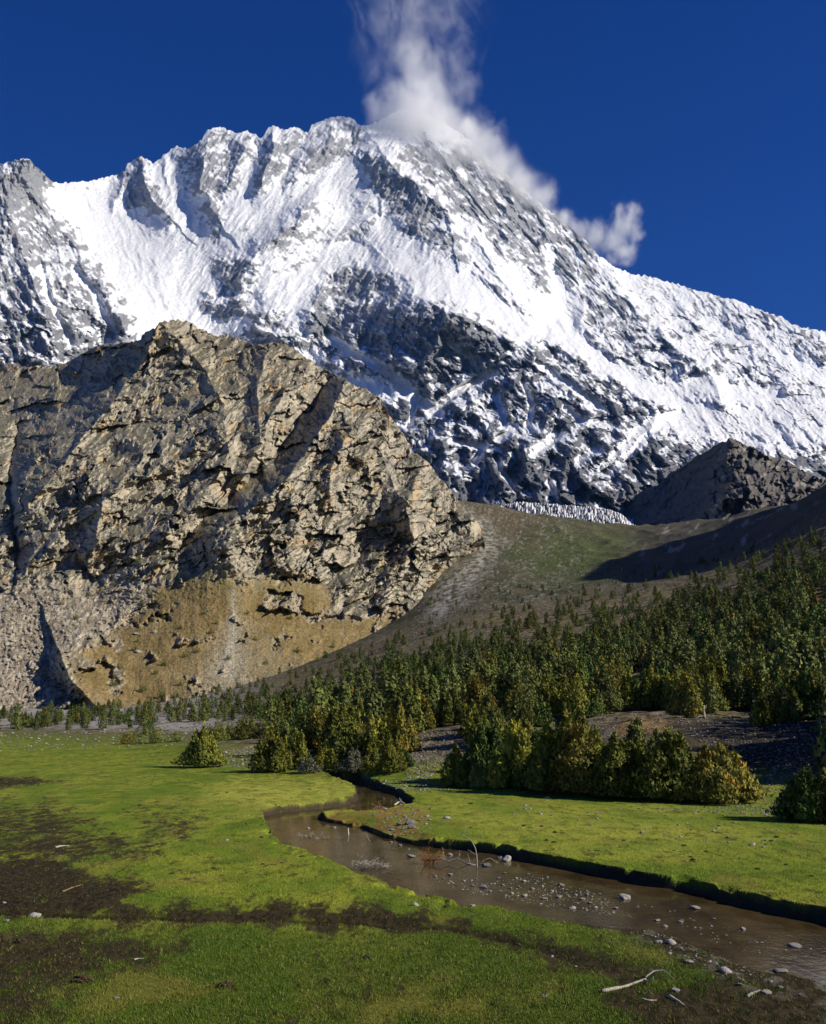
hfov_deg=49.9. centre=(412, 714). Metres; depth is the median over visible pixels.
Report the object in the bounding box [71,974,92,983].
soil clod
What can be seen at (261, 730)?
tree
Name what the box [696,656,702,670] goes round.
juniper tree
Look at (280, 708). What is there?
juniper tree
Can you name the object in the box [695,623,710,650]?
juniper tree
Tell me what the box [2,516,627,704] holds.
scree
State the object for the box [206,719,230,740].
tree
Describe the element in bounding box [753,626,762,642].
juniper tree
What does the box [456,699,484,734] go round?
bush
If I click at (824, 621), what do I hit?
juniper tree
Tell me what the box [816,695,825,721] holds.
tree
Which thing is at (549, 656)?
juniper tree
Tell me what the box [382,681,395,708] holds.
juniper tree
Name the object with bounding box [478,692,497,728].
bush
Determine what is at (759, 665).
juniper tree
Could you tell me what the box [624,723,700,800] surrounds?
tree
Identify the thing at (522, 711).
bush
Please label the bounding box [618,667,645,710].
tree
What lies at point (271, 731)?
bush
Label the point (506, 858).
stone
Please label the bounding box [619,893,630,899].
stone
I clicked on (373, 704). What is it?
juniper tree
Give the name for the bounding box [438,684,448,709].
juniper tree
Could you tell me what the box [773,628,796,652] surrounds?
juniper tree
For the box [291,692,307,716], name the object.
juniper tree
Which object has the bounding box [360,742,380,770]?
bush
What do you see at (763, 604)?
juniper tree
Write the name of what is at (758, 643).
juniper tree
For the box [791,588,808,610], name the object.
juniper tree
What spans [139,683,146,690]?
scrub bush
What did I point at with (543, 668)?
juniper tree
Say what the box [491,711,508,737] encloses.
bush
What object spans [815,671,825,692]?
juniper tree
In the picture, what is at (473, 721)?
bush
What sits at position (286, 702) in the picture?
juniper tree
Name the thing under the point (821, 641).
juniper tree
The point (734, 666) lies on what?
juniper tree
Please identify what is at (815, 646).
juniper tree
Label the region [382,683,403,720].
juniper tree
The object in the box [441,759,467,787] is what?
bush
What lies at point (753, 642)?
juniper tree
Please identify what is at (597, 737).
bush
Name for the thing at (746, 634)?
juniper tree
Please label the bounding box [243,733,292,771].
tree
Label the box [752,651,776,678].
juniper tree
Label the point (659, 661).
juniper tree
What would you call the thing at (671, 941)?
stone
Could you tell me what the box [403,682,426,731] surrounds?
juniper tree
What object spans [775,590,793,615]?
juniper tree
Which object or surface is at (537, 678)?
juniper tree
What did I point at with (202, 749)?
tree
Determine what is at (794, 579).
juniper tree
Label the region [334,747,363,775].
bush
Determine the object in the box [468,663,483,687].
juniper tree
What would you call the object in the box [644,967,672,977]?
fallen branch
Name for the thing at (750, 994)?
fallen branch
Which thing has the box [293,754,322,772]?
bush
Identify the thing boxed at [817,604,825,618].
juniper tree
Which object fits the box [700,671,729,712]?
bush
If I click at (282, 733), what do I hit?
bush
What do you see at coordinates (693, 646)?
juniper tree
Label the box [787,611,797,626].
juniper tree
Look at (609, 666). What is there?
bush
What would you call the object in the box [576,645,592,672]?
juniper tree
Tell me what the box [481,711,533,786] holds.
tree
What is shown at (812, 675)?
bush
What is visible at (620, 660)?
bush
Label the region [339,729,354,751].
bush
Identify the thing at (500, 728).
bush
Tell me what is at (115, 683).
scrub bush
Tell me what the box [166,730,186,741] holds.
bush
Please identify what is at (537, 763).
tree
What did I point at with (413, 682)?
juniper tree
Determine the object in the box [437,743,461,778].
bush
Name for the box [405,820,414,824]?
stone
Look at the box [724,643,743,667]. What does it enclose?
juniper tree
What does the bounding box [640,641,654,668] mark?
juniper tree
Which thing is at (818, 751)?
tree
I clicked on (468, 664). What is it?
juniper tree
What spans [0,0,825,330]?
sky
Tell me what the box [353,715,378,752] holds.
bush
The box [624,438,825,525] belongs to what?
rock shoulder
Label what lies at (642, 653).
juniper tree
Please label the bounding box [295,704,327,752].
tree
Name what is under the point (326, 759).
bush
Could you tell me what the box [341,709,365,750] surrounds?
bush
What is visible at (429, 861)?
dead bush
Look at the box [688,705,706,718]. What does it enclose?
dead stump
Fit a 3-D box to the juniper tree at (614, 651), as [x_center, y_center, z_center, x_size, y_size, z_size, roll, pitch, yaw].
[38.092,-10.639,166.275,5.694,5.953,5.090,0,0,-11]
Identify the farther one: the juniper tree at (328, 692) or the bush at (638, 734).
the juniper tree at (328, 692)
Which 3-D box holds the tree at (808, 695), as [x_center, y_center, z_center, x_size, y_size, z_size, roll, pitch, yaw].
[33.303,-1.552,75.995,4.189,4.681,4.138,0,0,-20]
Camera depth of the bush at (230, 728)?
122.94 m
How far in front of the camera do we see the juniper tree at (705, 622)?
176.32 m
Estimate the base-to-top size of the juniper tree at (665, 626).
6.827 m
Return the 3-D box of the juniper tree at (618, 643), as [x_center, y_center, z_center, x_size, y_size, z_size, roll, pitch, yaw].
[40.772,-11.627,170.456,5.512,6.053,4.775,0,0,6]
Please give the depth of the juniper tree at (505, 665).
149.52 m
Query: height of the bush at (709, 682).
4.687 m
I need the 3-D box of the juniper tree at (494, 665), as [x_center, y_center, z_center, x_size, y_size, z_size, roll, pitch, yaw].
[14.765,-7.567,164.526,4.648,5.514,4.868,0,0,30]
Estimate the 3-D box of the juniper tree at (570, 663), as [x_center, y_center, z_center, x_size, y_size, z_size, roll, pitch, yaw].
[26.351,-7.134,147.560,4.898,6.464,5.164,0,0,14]
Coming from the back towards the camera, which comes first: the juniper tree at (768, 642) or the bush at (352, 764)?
the juniper tree at (768, 642)
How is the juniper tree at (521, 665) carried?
on the hillside
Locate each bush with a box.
[110,679,117,685]
[119,731,139,743]
[135,724,152,735]
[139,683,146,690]
[139,725,165,742]
[157,687,165,695]
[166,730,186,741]
[172,691,179,697]
[221,722,233,737]
[263,723,277,750]
[275,727,287,744]
[276,716,289,736]
[281,727,309,757]
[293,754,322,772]
[312,742,338,770]
[328,730,350,760]
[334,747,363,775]
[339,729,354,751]
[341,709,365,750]
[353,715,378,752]
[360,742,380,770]
[364,718,389,753]
[396,748,414,766]
[418,842,474,864]
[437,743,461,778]
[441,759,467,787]
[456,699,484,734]
[462,705,489,743]
[463,668,497,701]
[467,762,486,787]
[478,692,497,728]
[486,760,510,788]
[491,707,507,729]
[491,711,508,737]
[498,722,513,751]
[505,667,551,717]
[514,696,537,725]
[518,706,535,743]
[530,729,540,749]
[533,696,553,726]
[553,701,575,735]
[575,696,607,716]
[592,724,603,750]
[593,655,618,686]
[600,653,626,685]
[611,661,626,683]
[614,650,639,691]
[624,717,647,747]
[634,671,640,689]
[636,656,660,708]
[644,728,665,754]
[652,673,667,708]
[660,739,773,803]
[670,662,692,682]
[681,660,696,677]
[681,664,704,699]
[699,672,731,709]
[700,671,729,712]
[747,692,778,725]
[748,672,779,714]
[750,662,783,701]
[765,675,804,720]
[765,764,824,821]
[776,692,807,721]
[804,664,825,692]
[806,669,825,704]
[810,767,825,821]
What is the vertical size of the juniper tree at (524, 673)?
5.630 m
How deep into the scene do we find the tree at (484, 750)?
60.70 m
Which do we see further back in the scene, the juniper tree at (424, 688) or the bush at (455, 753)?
the juniper tree at (424, 688)
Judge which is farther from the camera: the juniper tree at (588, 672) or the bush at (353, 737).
the juniper tree at (588, 672)
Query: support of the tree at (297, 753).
on the hillside
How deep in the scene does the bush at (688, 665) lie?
107.32 m
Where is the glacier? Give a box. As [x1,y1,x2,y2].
[500,501,633,524]
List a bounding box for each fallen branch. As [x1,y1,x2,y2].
[600,976,653,992]
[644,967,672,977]
[668,994,683,1004]
[746,990,760,997]
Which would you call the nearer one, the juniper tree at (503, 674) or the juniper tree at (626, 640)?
the juniper tree at (503, 674)
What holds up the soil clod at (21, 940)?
on the meadow
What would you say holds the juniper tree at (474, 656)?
on the hillside
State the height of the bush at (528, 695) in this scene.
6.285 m
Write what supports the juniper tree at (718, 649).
on the hillside
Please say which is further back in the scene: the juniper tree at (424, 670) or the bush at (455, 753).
the juniper tree at (424, 670)
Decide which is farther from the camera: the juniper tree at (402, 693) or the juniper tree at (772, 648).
the juniper tree at (772, 648)
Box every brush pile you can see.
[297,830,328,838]
[349,855,389,869]
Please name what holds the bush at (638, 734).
on the hillside
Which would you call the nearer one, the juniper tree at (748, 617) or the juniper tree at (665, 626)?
the juniper tree at (748, 617)
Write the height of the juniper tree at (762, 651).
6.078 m
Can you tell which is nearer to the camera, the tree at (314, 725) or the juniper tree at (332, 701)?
the tree at (314, 725)
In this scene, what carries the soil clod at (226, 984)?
on the meadow
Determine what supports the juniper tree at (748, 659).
on the hillside
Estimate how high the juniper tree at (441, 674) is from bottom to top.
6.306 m
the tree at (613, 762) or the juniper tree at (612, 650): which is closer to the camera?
the tree at (613, 762)
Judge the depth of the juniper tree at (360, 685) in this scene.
167.51 m
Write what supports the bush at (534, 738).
on the hillside
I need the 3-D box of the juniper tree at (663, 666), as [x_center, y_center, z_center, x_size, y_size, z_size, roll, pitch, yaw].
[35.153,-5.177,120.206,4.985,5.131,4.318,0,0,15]
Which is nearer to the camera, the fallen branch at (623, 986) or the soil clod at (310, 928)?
the fallen branch at (623, 986)
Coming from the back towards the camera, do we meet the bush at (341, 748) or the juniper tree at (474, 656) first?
the juniper tree at (474, 656)
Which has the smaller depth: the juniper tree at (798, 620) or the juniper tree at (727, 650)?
the juniper tree at (727, 650)
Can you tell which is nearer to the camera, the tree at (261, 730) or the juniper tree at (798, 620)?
the tree at (261, 730)
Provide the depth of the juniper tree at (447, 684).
138.25 m
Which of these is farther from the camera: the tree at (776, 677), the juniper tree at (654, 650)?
the juniper tree at (654, 650)
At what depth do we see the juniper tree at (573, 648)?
172.81 m
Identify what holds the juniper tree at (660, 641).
on the hillside
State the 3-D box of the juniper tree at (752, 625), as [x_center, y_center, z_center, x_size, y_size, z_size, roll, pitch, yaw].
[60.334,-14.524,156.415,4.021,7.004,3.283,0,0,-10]
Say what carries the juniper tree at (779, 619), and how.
on the hillside
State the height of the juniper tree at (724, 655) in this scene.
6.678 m
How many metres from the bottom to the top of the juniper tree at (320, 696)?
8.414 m
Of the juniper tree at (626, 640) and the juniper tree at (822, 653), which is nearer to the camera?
the juniper tree at (822, 653)
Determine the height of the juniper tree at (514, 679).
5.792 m
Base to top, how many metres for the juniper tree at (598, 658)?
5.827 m
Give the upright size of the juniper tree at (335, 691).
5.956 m
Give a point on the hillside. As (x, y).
(524, 546)
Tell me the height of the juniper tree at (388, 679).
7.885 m
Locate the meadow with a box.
[0,757,825,1023]
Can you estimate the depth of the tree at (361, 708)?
106.18 m
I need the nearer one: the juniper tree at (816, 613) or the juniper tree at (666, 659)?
the juniper tree at (666, 659)
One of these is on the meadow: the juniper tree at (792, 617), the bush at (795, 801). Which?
the bush at (795, 801)
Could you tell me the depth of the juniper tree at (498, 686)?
125.38 m
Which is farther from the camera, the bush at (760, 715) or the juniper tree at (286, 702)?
the juniper tree at (286, 702)
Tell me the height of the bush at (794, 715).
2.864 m
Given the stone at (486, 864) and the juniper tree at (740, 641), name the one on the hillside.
the juniper tree at (740, 641)
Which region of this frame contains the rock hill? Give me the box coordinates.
[0,319,484,709]
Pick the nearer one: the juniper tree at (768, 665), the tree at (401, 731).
the tree at (401, 731)
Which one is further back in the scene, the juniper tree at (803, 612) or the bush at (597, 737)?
the juniper tree at (803, 612)
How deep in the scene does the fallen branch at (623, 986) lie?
16.20 m
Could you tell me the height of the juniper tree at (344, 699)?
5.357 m
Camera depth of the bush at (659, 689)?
101.73 m
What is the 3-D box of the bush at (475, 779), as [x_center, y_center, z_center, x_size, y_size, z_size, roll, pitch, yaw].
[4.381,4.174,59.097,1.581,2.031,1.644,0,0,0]
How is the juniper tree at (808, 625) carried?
on the hillside
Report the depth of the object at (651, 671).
101.97 m
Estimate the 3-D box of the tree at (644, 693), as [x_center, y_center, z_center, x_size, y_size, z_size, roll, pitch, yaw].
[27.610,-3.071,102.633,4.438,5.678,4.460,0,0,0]
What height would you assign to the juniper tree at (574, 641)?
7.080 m
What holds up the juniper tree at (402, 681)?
on the hillside
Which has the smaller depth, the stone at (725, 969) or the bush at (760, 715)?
the stone at (725, 969)
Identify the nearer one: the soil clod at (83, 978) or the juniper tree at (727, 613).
the soil clod at (83, 978)
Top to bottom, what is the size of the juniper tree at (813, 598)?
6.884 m
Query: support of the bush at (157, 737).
on the hillside
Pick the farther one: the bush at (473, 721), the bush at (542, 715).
the bush at (542, 715)
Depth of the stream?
26.50 m
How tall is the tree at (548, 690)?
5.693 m
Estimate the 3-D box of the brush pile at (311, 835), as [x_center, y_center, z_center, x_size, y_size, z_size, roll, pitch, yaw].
[-4.280,5.263,38.569,1.346,0.334,1.068,0,0,20]
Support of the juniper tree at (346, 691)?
on the hillside
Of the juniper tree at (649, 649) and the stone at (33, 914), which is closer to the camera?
the stone at (33, 914)
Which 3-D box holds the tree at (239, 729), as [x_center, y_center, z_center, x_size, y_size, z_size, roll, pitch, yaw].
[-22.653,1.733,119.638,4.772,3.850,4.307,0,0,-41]
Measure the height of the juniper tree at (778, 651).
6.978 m
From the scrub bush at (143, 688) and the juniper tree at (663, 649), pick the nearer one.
the juniper tree at (663, 649)
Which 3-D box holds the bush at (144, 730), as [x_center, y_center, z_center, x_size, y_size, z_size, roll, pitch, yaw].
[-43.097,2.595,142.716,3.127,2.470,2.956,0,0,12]
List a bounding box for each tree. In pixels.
[170,720,228,766]
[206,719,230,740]
[227,714,260,738]
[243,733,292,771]
[254,717,266,736]
[257,697,277,725]
[264,714,289,739]
[272,700,294,726]
[279,694,292,717]
[281,725,309,768]
[288,698,308,727]
[289,676,329,727]
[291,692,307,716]
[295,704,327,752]
[316,701,358,749]
[323,685,329,699]
[326,695,337,712]
[330,685,339,699]
[331,678,352,704]
[334,694,347,715]
[338,685,355,705]
[346,701,356,717]
[351,688,363,707]
[353,674,365,696]
[354,698,372,731]
[358,684,383,730]
[363,686,375,715]
[367,712,387,734]
[375,668,408,695]
[375,734,407,772]
[379,669,399,687]
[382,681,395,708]
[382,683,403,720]
[382,697,422,751]
[391,656,403,681]
[394,680,429,731]
[397,668,414,686]
[399,677,408,690]
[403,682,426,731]
[404,688,437,728]
[407,677,425,700]
[414,669,423,679]
[414,674,423,685]
[419,665,429,681]
[419,676,437,711]
[427,675,440,705]
[428,657,440,678]
[429,697,444,726]
[435,665,445,683]
[436,682,469,724]
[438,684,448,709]
[441,663,465,697]
[442,675,452,690]
[453,663,462,676]
[457,657,475,690]
[459,718,504,778]
[460,672,477,701]
[463,672,499,710]
[468,648,481,668]
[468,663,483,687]
[472,658,484,676]
[479,662,500,704]
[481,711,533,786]
[486,652,499,668]
[488,665,497,679]
[489,673,505,706]
[490,659,499,671]
[497,668,508,693]
[498,674,533,718]
[499,658,512,675]
[500,660,526,702]
[501,670,530,701]
[505,652,515,667]
[512,667,535,694]
[516,718,570,791]
[517,654,529,670]
[526,669,540,699]
[532,670,562,714]
[534,650,546,671]
[535,640,546,661]
[536,662,552,683]
[538,657,551,673]
[545,648,554,669]
[545,673,608,713]
[546,638,557,659]
[546,701,602,793]
[552,661,569,698]
[559,642,571,665]
[562,655,585,683]
[564,653,588,688]
[568,638,579,654]
[568,643,578,660]
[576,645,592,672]
[579,654,596,682]
[582,659,625,711]
[582,731,638,796]
[586,632,600,657]
[595,650,608,670]
[597,643,608,664]
[606,644,632,674]
[608,643,623,659]
[612,628,622,639]
[614,633,633,649]
[616,639,628,652]
[617,740,655,798]
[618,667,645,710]
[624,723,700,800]
[632,634,643,656]
[633,637,647,667]
[633,658,650,681]
[634,665,666,709]
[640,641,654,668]
[642,644,663,674]
[653,655,663,675]
[657,636,668,653]
[658,657,672,678]
[658,672,676,707]
[659,644,672,656]
[660,617,672,637]
[661,654,673,674]
[663,625,677,646]
[665,633,676,656]
[665,639,699,679]
[666,643,685,668]
[666,672,706,717]
[674,637,697,668]
[675,629,684,639]
[675,636,683,647]
[690,616,704,641]
[692,620,714,645]
[693,649,703,672]
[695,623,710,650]
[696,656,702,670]
[697,646,733,704]
[698,633,721,652]
[700,622,712,643]
[704,638,726,666]
[708,638,725,662]
[712,605,724,624]
[714,619,725,640]
[714,630,726,646]
[720,606,732,627]
[722,644,730,658]
[724,641,736,649]
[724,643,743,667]
[725,632,749,649]
[726,616,737,633]
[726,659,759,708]
[726,660,732,677]
[727,648,758,664]
[727,659,738,682]
[731,626,740,639]
[735,618,752,637]
[735,652,755,672]
[736,615,750,629]
[739,612,750,625]
[740,619,752,641]
[741,628,752,649]
[747,613,757,638]
[750,638,764,650]
[750,645,765,656]
[751,656,770,690]
[752,611,774,640]
[752,647,762,661]
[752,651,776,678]
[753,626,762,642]
[753,640,765,655]
[755,623,767,641]
[755,624,774,643]
[756,598,770,613]
[761,604,776,629]
[764,643,776,663]
[765,627,788,656]
[765,632,776,653]
[765,638,802,686]
[766,647,782,667]
[770,667,788,700]
[771,619,802,635]
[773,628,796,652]
[773,669,825,718]
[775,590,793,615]
[775,617,783,623]
[780,632,821,675]
[785,600,801,620]
[787,570,800,589]
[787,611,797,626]
[790,627,799,643]
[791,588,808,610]
[791,614,808,632]
[794,584,811,602]
[795,597,804,609]
[796,606,807,622]
[801,615,815,639]
[805,600,825,623]
[807,629,813,638]
[807,641,818,665]
[808,585,819,610]
[809,643,825,672]
[809,697,825,772]
[810,623,825,646]
[812,636,823,644]
[815,662,825,686]
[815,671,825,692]
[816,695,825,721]
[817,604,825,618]
[819,635,825,647]
[822,614,825,630]
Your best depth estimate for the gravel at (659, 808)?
67.72 m
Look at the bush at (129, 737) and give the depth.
123.78 m
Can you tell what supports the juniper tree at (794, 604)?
on the hillside
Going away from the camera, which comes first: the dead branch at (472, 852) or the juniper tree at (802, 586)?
the dead branch at (472, 852)
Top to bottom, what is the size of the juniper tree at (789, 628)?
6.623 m
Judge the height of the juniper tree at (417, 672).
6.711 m
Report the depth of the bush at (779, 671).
96.13 m
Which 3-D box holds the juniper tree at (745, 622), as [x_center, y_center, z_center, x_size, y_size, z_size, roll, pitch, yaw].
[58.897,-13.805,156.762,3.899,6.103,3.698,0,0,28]
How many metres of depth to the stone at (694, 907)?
24.48 m
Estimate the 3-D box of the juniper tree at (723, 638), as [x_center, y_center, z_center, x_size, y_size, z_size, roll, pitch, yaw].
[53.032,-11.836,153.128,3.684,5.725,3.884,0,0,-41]
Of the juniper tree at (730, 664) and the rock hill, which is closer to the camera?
the juniper tree at (730, 664)
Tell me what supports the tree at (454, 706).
on the hillside
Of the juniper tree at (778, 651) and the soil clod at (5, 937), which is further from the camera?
the juniper tree at (778, 651)
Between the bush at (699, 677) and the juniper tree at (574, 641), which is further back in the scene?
the juniper tree at (574, 641)
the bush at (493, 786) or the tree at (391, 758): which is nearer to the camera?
the bush at (493, 786)
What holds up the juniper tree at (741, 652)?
on the hillside
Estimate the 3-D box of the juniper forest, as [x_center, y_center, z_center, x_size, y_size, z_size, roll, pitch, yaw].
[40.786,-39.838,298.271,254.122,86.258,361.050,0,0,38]
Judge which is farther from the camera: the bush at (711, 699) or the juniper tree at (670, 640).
the juniper tree at (670, 640)
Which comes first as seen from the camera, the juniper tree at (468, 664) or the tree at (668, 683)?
the tree at (668, 683)
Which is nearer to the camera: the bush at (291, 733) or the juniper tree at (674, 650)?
the bush at (291, 733)
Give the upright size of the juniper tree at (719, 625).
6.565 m
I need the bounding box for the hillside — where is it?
[0,484,825,790]
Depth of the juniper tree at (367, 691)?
112.44 m
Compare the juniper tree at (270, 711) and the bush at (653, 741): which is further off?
the juniper tree at (270, 711)
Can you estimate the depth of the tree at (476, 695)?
102.79 m
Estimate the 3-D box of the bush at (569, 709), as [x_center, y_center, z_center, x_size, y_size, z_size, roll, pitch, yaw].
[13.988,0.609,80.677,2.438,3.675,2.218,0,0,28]
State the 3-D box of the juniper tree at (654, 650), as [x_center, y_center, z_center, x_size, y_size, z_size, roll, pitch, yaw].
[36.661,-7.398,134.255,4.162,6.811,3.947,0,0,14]
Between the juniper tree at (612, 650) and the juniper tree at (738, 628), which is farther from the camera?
the juniper tree at (612, 650)
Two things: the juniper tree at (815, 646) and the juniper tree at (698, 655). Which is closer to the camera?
the juniper tree at (815, 646)
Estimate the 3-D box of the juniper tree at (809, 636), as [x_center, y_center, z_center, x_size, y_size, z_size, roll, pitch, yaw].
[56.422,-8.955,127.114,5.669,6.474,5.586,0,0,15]
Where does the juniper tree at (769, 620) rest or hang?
on the hillside
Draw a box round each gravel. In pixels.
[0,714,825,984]
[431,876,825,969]
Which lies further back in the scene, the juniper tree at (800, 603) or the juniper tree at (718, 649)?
the juniper tree at (800, 603)
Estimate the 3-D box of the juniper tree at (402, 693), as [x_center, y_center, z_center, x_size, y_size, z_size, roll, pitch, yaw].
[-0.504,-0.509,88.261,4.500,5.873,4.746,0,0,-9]
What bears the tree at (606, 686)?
on the hillside
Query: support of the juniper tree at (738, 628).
on the hillside
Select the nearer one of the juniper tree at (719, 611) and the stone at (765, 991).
the stone at (765, 991)
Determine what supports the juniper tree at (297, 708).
on the hillside
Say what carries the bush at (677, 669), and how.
on the hillside
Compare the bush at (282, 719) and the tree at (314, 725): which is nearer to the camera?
the tree at (314, 725)
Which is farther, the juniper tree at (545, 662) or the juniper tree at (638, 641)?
the juniper tree at (638, 641)
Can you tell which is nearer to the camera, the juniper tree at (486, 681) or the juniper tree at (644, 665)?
the juniper tree at (486, 681)
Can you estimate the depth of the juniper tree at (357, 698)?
138.35 m
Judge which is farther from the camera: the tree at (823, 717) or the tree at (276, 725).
the tree at (276, 725)
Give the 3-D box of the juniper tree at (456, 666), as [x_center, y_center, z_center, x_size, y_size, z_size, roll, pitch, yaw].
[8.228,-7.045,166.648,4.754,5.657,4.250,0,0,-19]
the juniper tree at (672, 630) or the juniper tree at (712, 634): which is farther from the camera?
the juniper tree at (672, 630)
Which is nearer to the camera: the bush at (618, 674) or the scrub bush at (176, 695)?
the bush at (618, 674)
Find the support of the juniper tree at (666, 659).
on the hillside
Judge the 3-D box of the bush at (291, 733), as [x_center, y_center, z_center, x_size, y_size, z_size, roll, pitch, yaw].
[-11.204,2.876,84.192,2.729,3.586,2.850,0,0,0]
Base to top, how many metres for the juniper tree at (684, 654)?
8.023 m
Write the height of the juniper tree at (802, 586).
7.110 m
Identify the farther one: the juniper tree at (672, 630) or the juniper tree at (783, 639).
the juniper tree at (672, 630)
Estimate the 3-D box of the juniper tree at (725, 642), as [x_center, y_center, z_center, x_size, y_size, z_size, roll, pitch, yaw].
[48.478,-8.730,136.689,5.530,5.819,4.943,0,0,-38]
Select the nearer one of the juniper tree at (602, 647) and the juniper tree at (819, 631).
the juniper tree at (819, 631)
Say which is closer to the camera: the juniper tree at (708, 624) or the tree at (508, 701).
the tree at (508, 701)
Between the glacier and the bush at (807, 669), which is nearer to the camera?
the bush at (807, 669)
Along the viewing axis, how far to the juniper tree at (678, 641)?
151.09 m
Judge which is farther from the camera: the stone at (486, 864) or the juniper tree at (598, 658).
the juniper tree at (598, 658)
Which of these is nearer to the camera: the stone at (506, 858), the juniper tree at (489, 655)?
the stone at (506, 858)
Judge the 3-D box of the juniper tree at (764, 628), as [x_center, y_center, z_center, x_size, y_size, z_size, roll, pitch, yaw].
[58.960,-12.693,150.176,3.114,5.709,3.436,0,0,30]
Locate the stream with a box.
[264,780,825,984]
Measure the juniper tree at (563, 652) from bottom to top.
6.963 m
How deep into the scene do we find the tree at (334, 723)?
86.29 m
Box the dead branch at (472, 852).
[460,825,477,867]
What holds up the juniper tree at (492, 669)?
on the hillside
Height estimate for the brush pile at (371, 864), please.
0.502 m
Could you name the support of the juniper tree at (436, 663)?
on the hillside
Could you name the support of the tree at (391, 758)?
on the hillside
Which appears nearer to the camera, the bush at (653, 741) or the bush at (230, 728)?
the bush at (653, 741)
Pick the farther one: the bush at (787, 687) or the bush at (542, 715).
the bush at (542, 715)
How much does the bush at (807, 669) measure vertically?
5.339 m
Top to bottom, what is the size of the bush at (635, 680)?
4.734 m
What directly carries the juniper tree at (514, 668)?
on the hillside
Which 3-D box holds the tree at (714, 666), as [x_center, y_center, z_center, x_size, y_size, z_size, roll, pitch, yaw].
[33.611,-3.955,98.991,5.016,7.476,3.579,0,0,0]
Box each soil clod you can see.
[0,935,11,940]
[14,938,27,943]
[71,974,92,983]
[215,980,235,989]
[306,926,314,930]
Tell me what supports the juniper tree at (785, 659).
on the hillside
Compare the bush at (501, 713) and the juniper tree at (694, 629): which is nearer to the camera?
the bush at (501, 713)
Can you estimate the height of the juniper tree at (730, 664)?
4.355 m
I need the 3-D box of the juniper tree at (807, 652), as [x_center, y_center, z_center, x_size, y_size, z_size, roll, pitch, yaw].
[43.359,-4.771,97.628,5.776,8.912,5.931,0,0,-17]
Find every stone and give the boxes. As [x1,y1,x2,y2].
[28,912,40,916]
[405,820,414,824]
[482,863,490,866]
[501,855,510,861]
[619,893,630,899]
[666,939,675,944]
[671,987,679,991]
[689,905,699,908]
[719,966,731,973]
[760,989,771,993]
[772,968,787,972]
[787,942,801,947]
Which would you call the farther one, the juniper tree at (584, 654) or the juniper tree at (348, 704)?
the juniper tree at (584, 654)
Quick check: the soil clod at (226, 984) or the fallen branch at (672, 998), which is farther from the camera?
the soil clod at (226, 984)
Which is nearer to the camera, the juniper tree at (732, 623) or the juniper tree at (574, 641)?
the juniper tree at (732, 623)
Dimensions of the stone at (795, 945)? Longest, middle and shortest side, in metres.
0.322 x 0.251 x 0.094 m
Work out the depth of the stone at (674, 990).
15.95 m
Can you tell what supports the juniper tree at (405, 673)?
on the hillside
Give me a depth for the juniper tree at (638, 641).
168.74 m
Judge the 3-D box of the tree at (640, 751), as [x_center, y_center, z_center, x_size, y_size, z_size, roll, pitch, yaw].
[13.743,3.392,52.766,3.486,3.767,4.047,0,0,23]
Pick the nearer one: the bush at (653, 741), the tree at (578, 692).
the bush at (653, 741)
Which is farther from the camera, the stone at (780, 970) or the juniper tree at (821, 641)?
the juniper tree at (821, 641)
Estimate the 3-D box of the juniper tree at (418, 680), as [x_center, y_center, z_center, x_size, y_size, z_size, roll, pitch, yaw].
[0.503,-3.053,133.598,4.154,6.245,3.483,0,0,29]
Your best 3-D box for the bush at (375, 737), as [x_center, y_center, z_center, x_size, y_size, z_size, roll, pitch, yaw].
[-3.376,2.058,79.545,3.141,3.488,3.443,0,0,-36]
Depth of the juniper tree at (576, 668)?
137.65 m
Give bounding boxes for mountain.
[0,109,825,525]
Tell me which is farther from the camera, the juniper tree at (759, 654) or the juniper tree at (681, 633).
the juniper tree at (681, 633)
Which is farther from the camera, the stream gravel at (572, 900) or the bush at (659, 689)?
the bush at (659, 689)
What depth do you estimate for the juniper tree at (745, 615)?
171.45 m
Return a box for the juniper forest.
[0,525,825,730]
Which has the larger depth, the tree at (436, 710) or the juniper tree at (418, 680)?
the juniper tree at (418, 680)
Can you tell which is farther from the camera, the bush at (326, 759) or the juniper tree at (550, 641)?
the juniper tree at (550, 641)
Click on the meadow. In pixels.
(782, 905)
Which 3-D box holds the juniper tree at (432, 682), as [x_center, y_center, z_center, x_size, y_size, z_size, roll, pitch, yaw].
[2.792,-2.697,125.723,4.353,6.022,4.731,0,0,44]
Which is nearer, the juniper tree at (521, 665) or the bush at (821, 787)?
the bush at (821, 787)
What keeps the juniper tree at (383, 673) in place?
on the hillside
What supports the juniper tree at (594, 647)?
on the hillside
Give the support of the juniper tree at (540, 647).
on the hillside
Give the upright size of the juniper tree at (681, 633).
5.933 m
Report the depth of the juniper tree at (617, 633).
187.85 m
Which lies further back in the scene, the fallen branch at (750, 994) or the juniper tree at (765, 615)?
the juniper tree at (765, 615)
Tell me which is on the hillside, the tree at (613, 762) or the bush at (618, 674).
the bush at (618, 674)
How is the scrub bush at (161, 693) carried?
on the rock hill

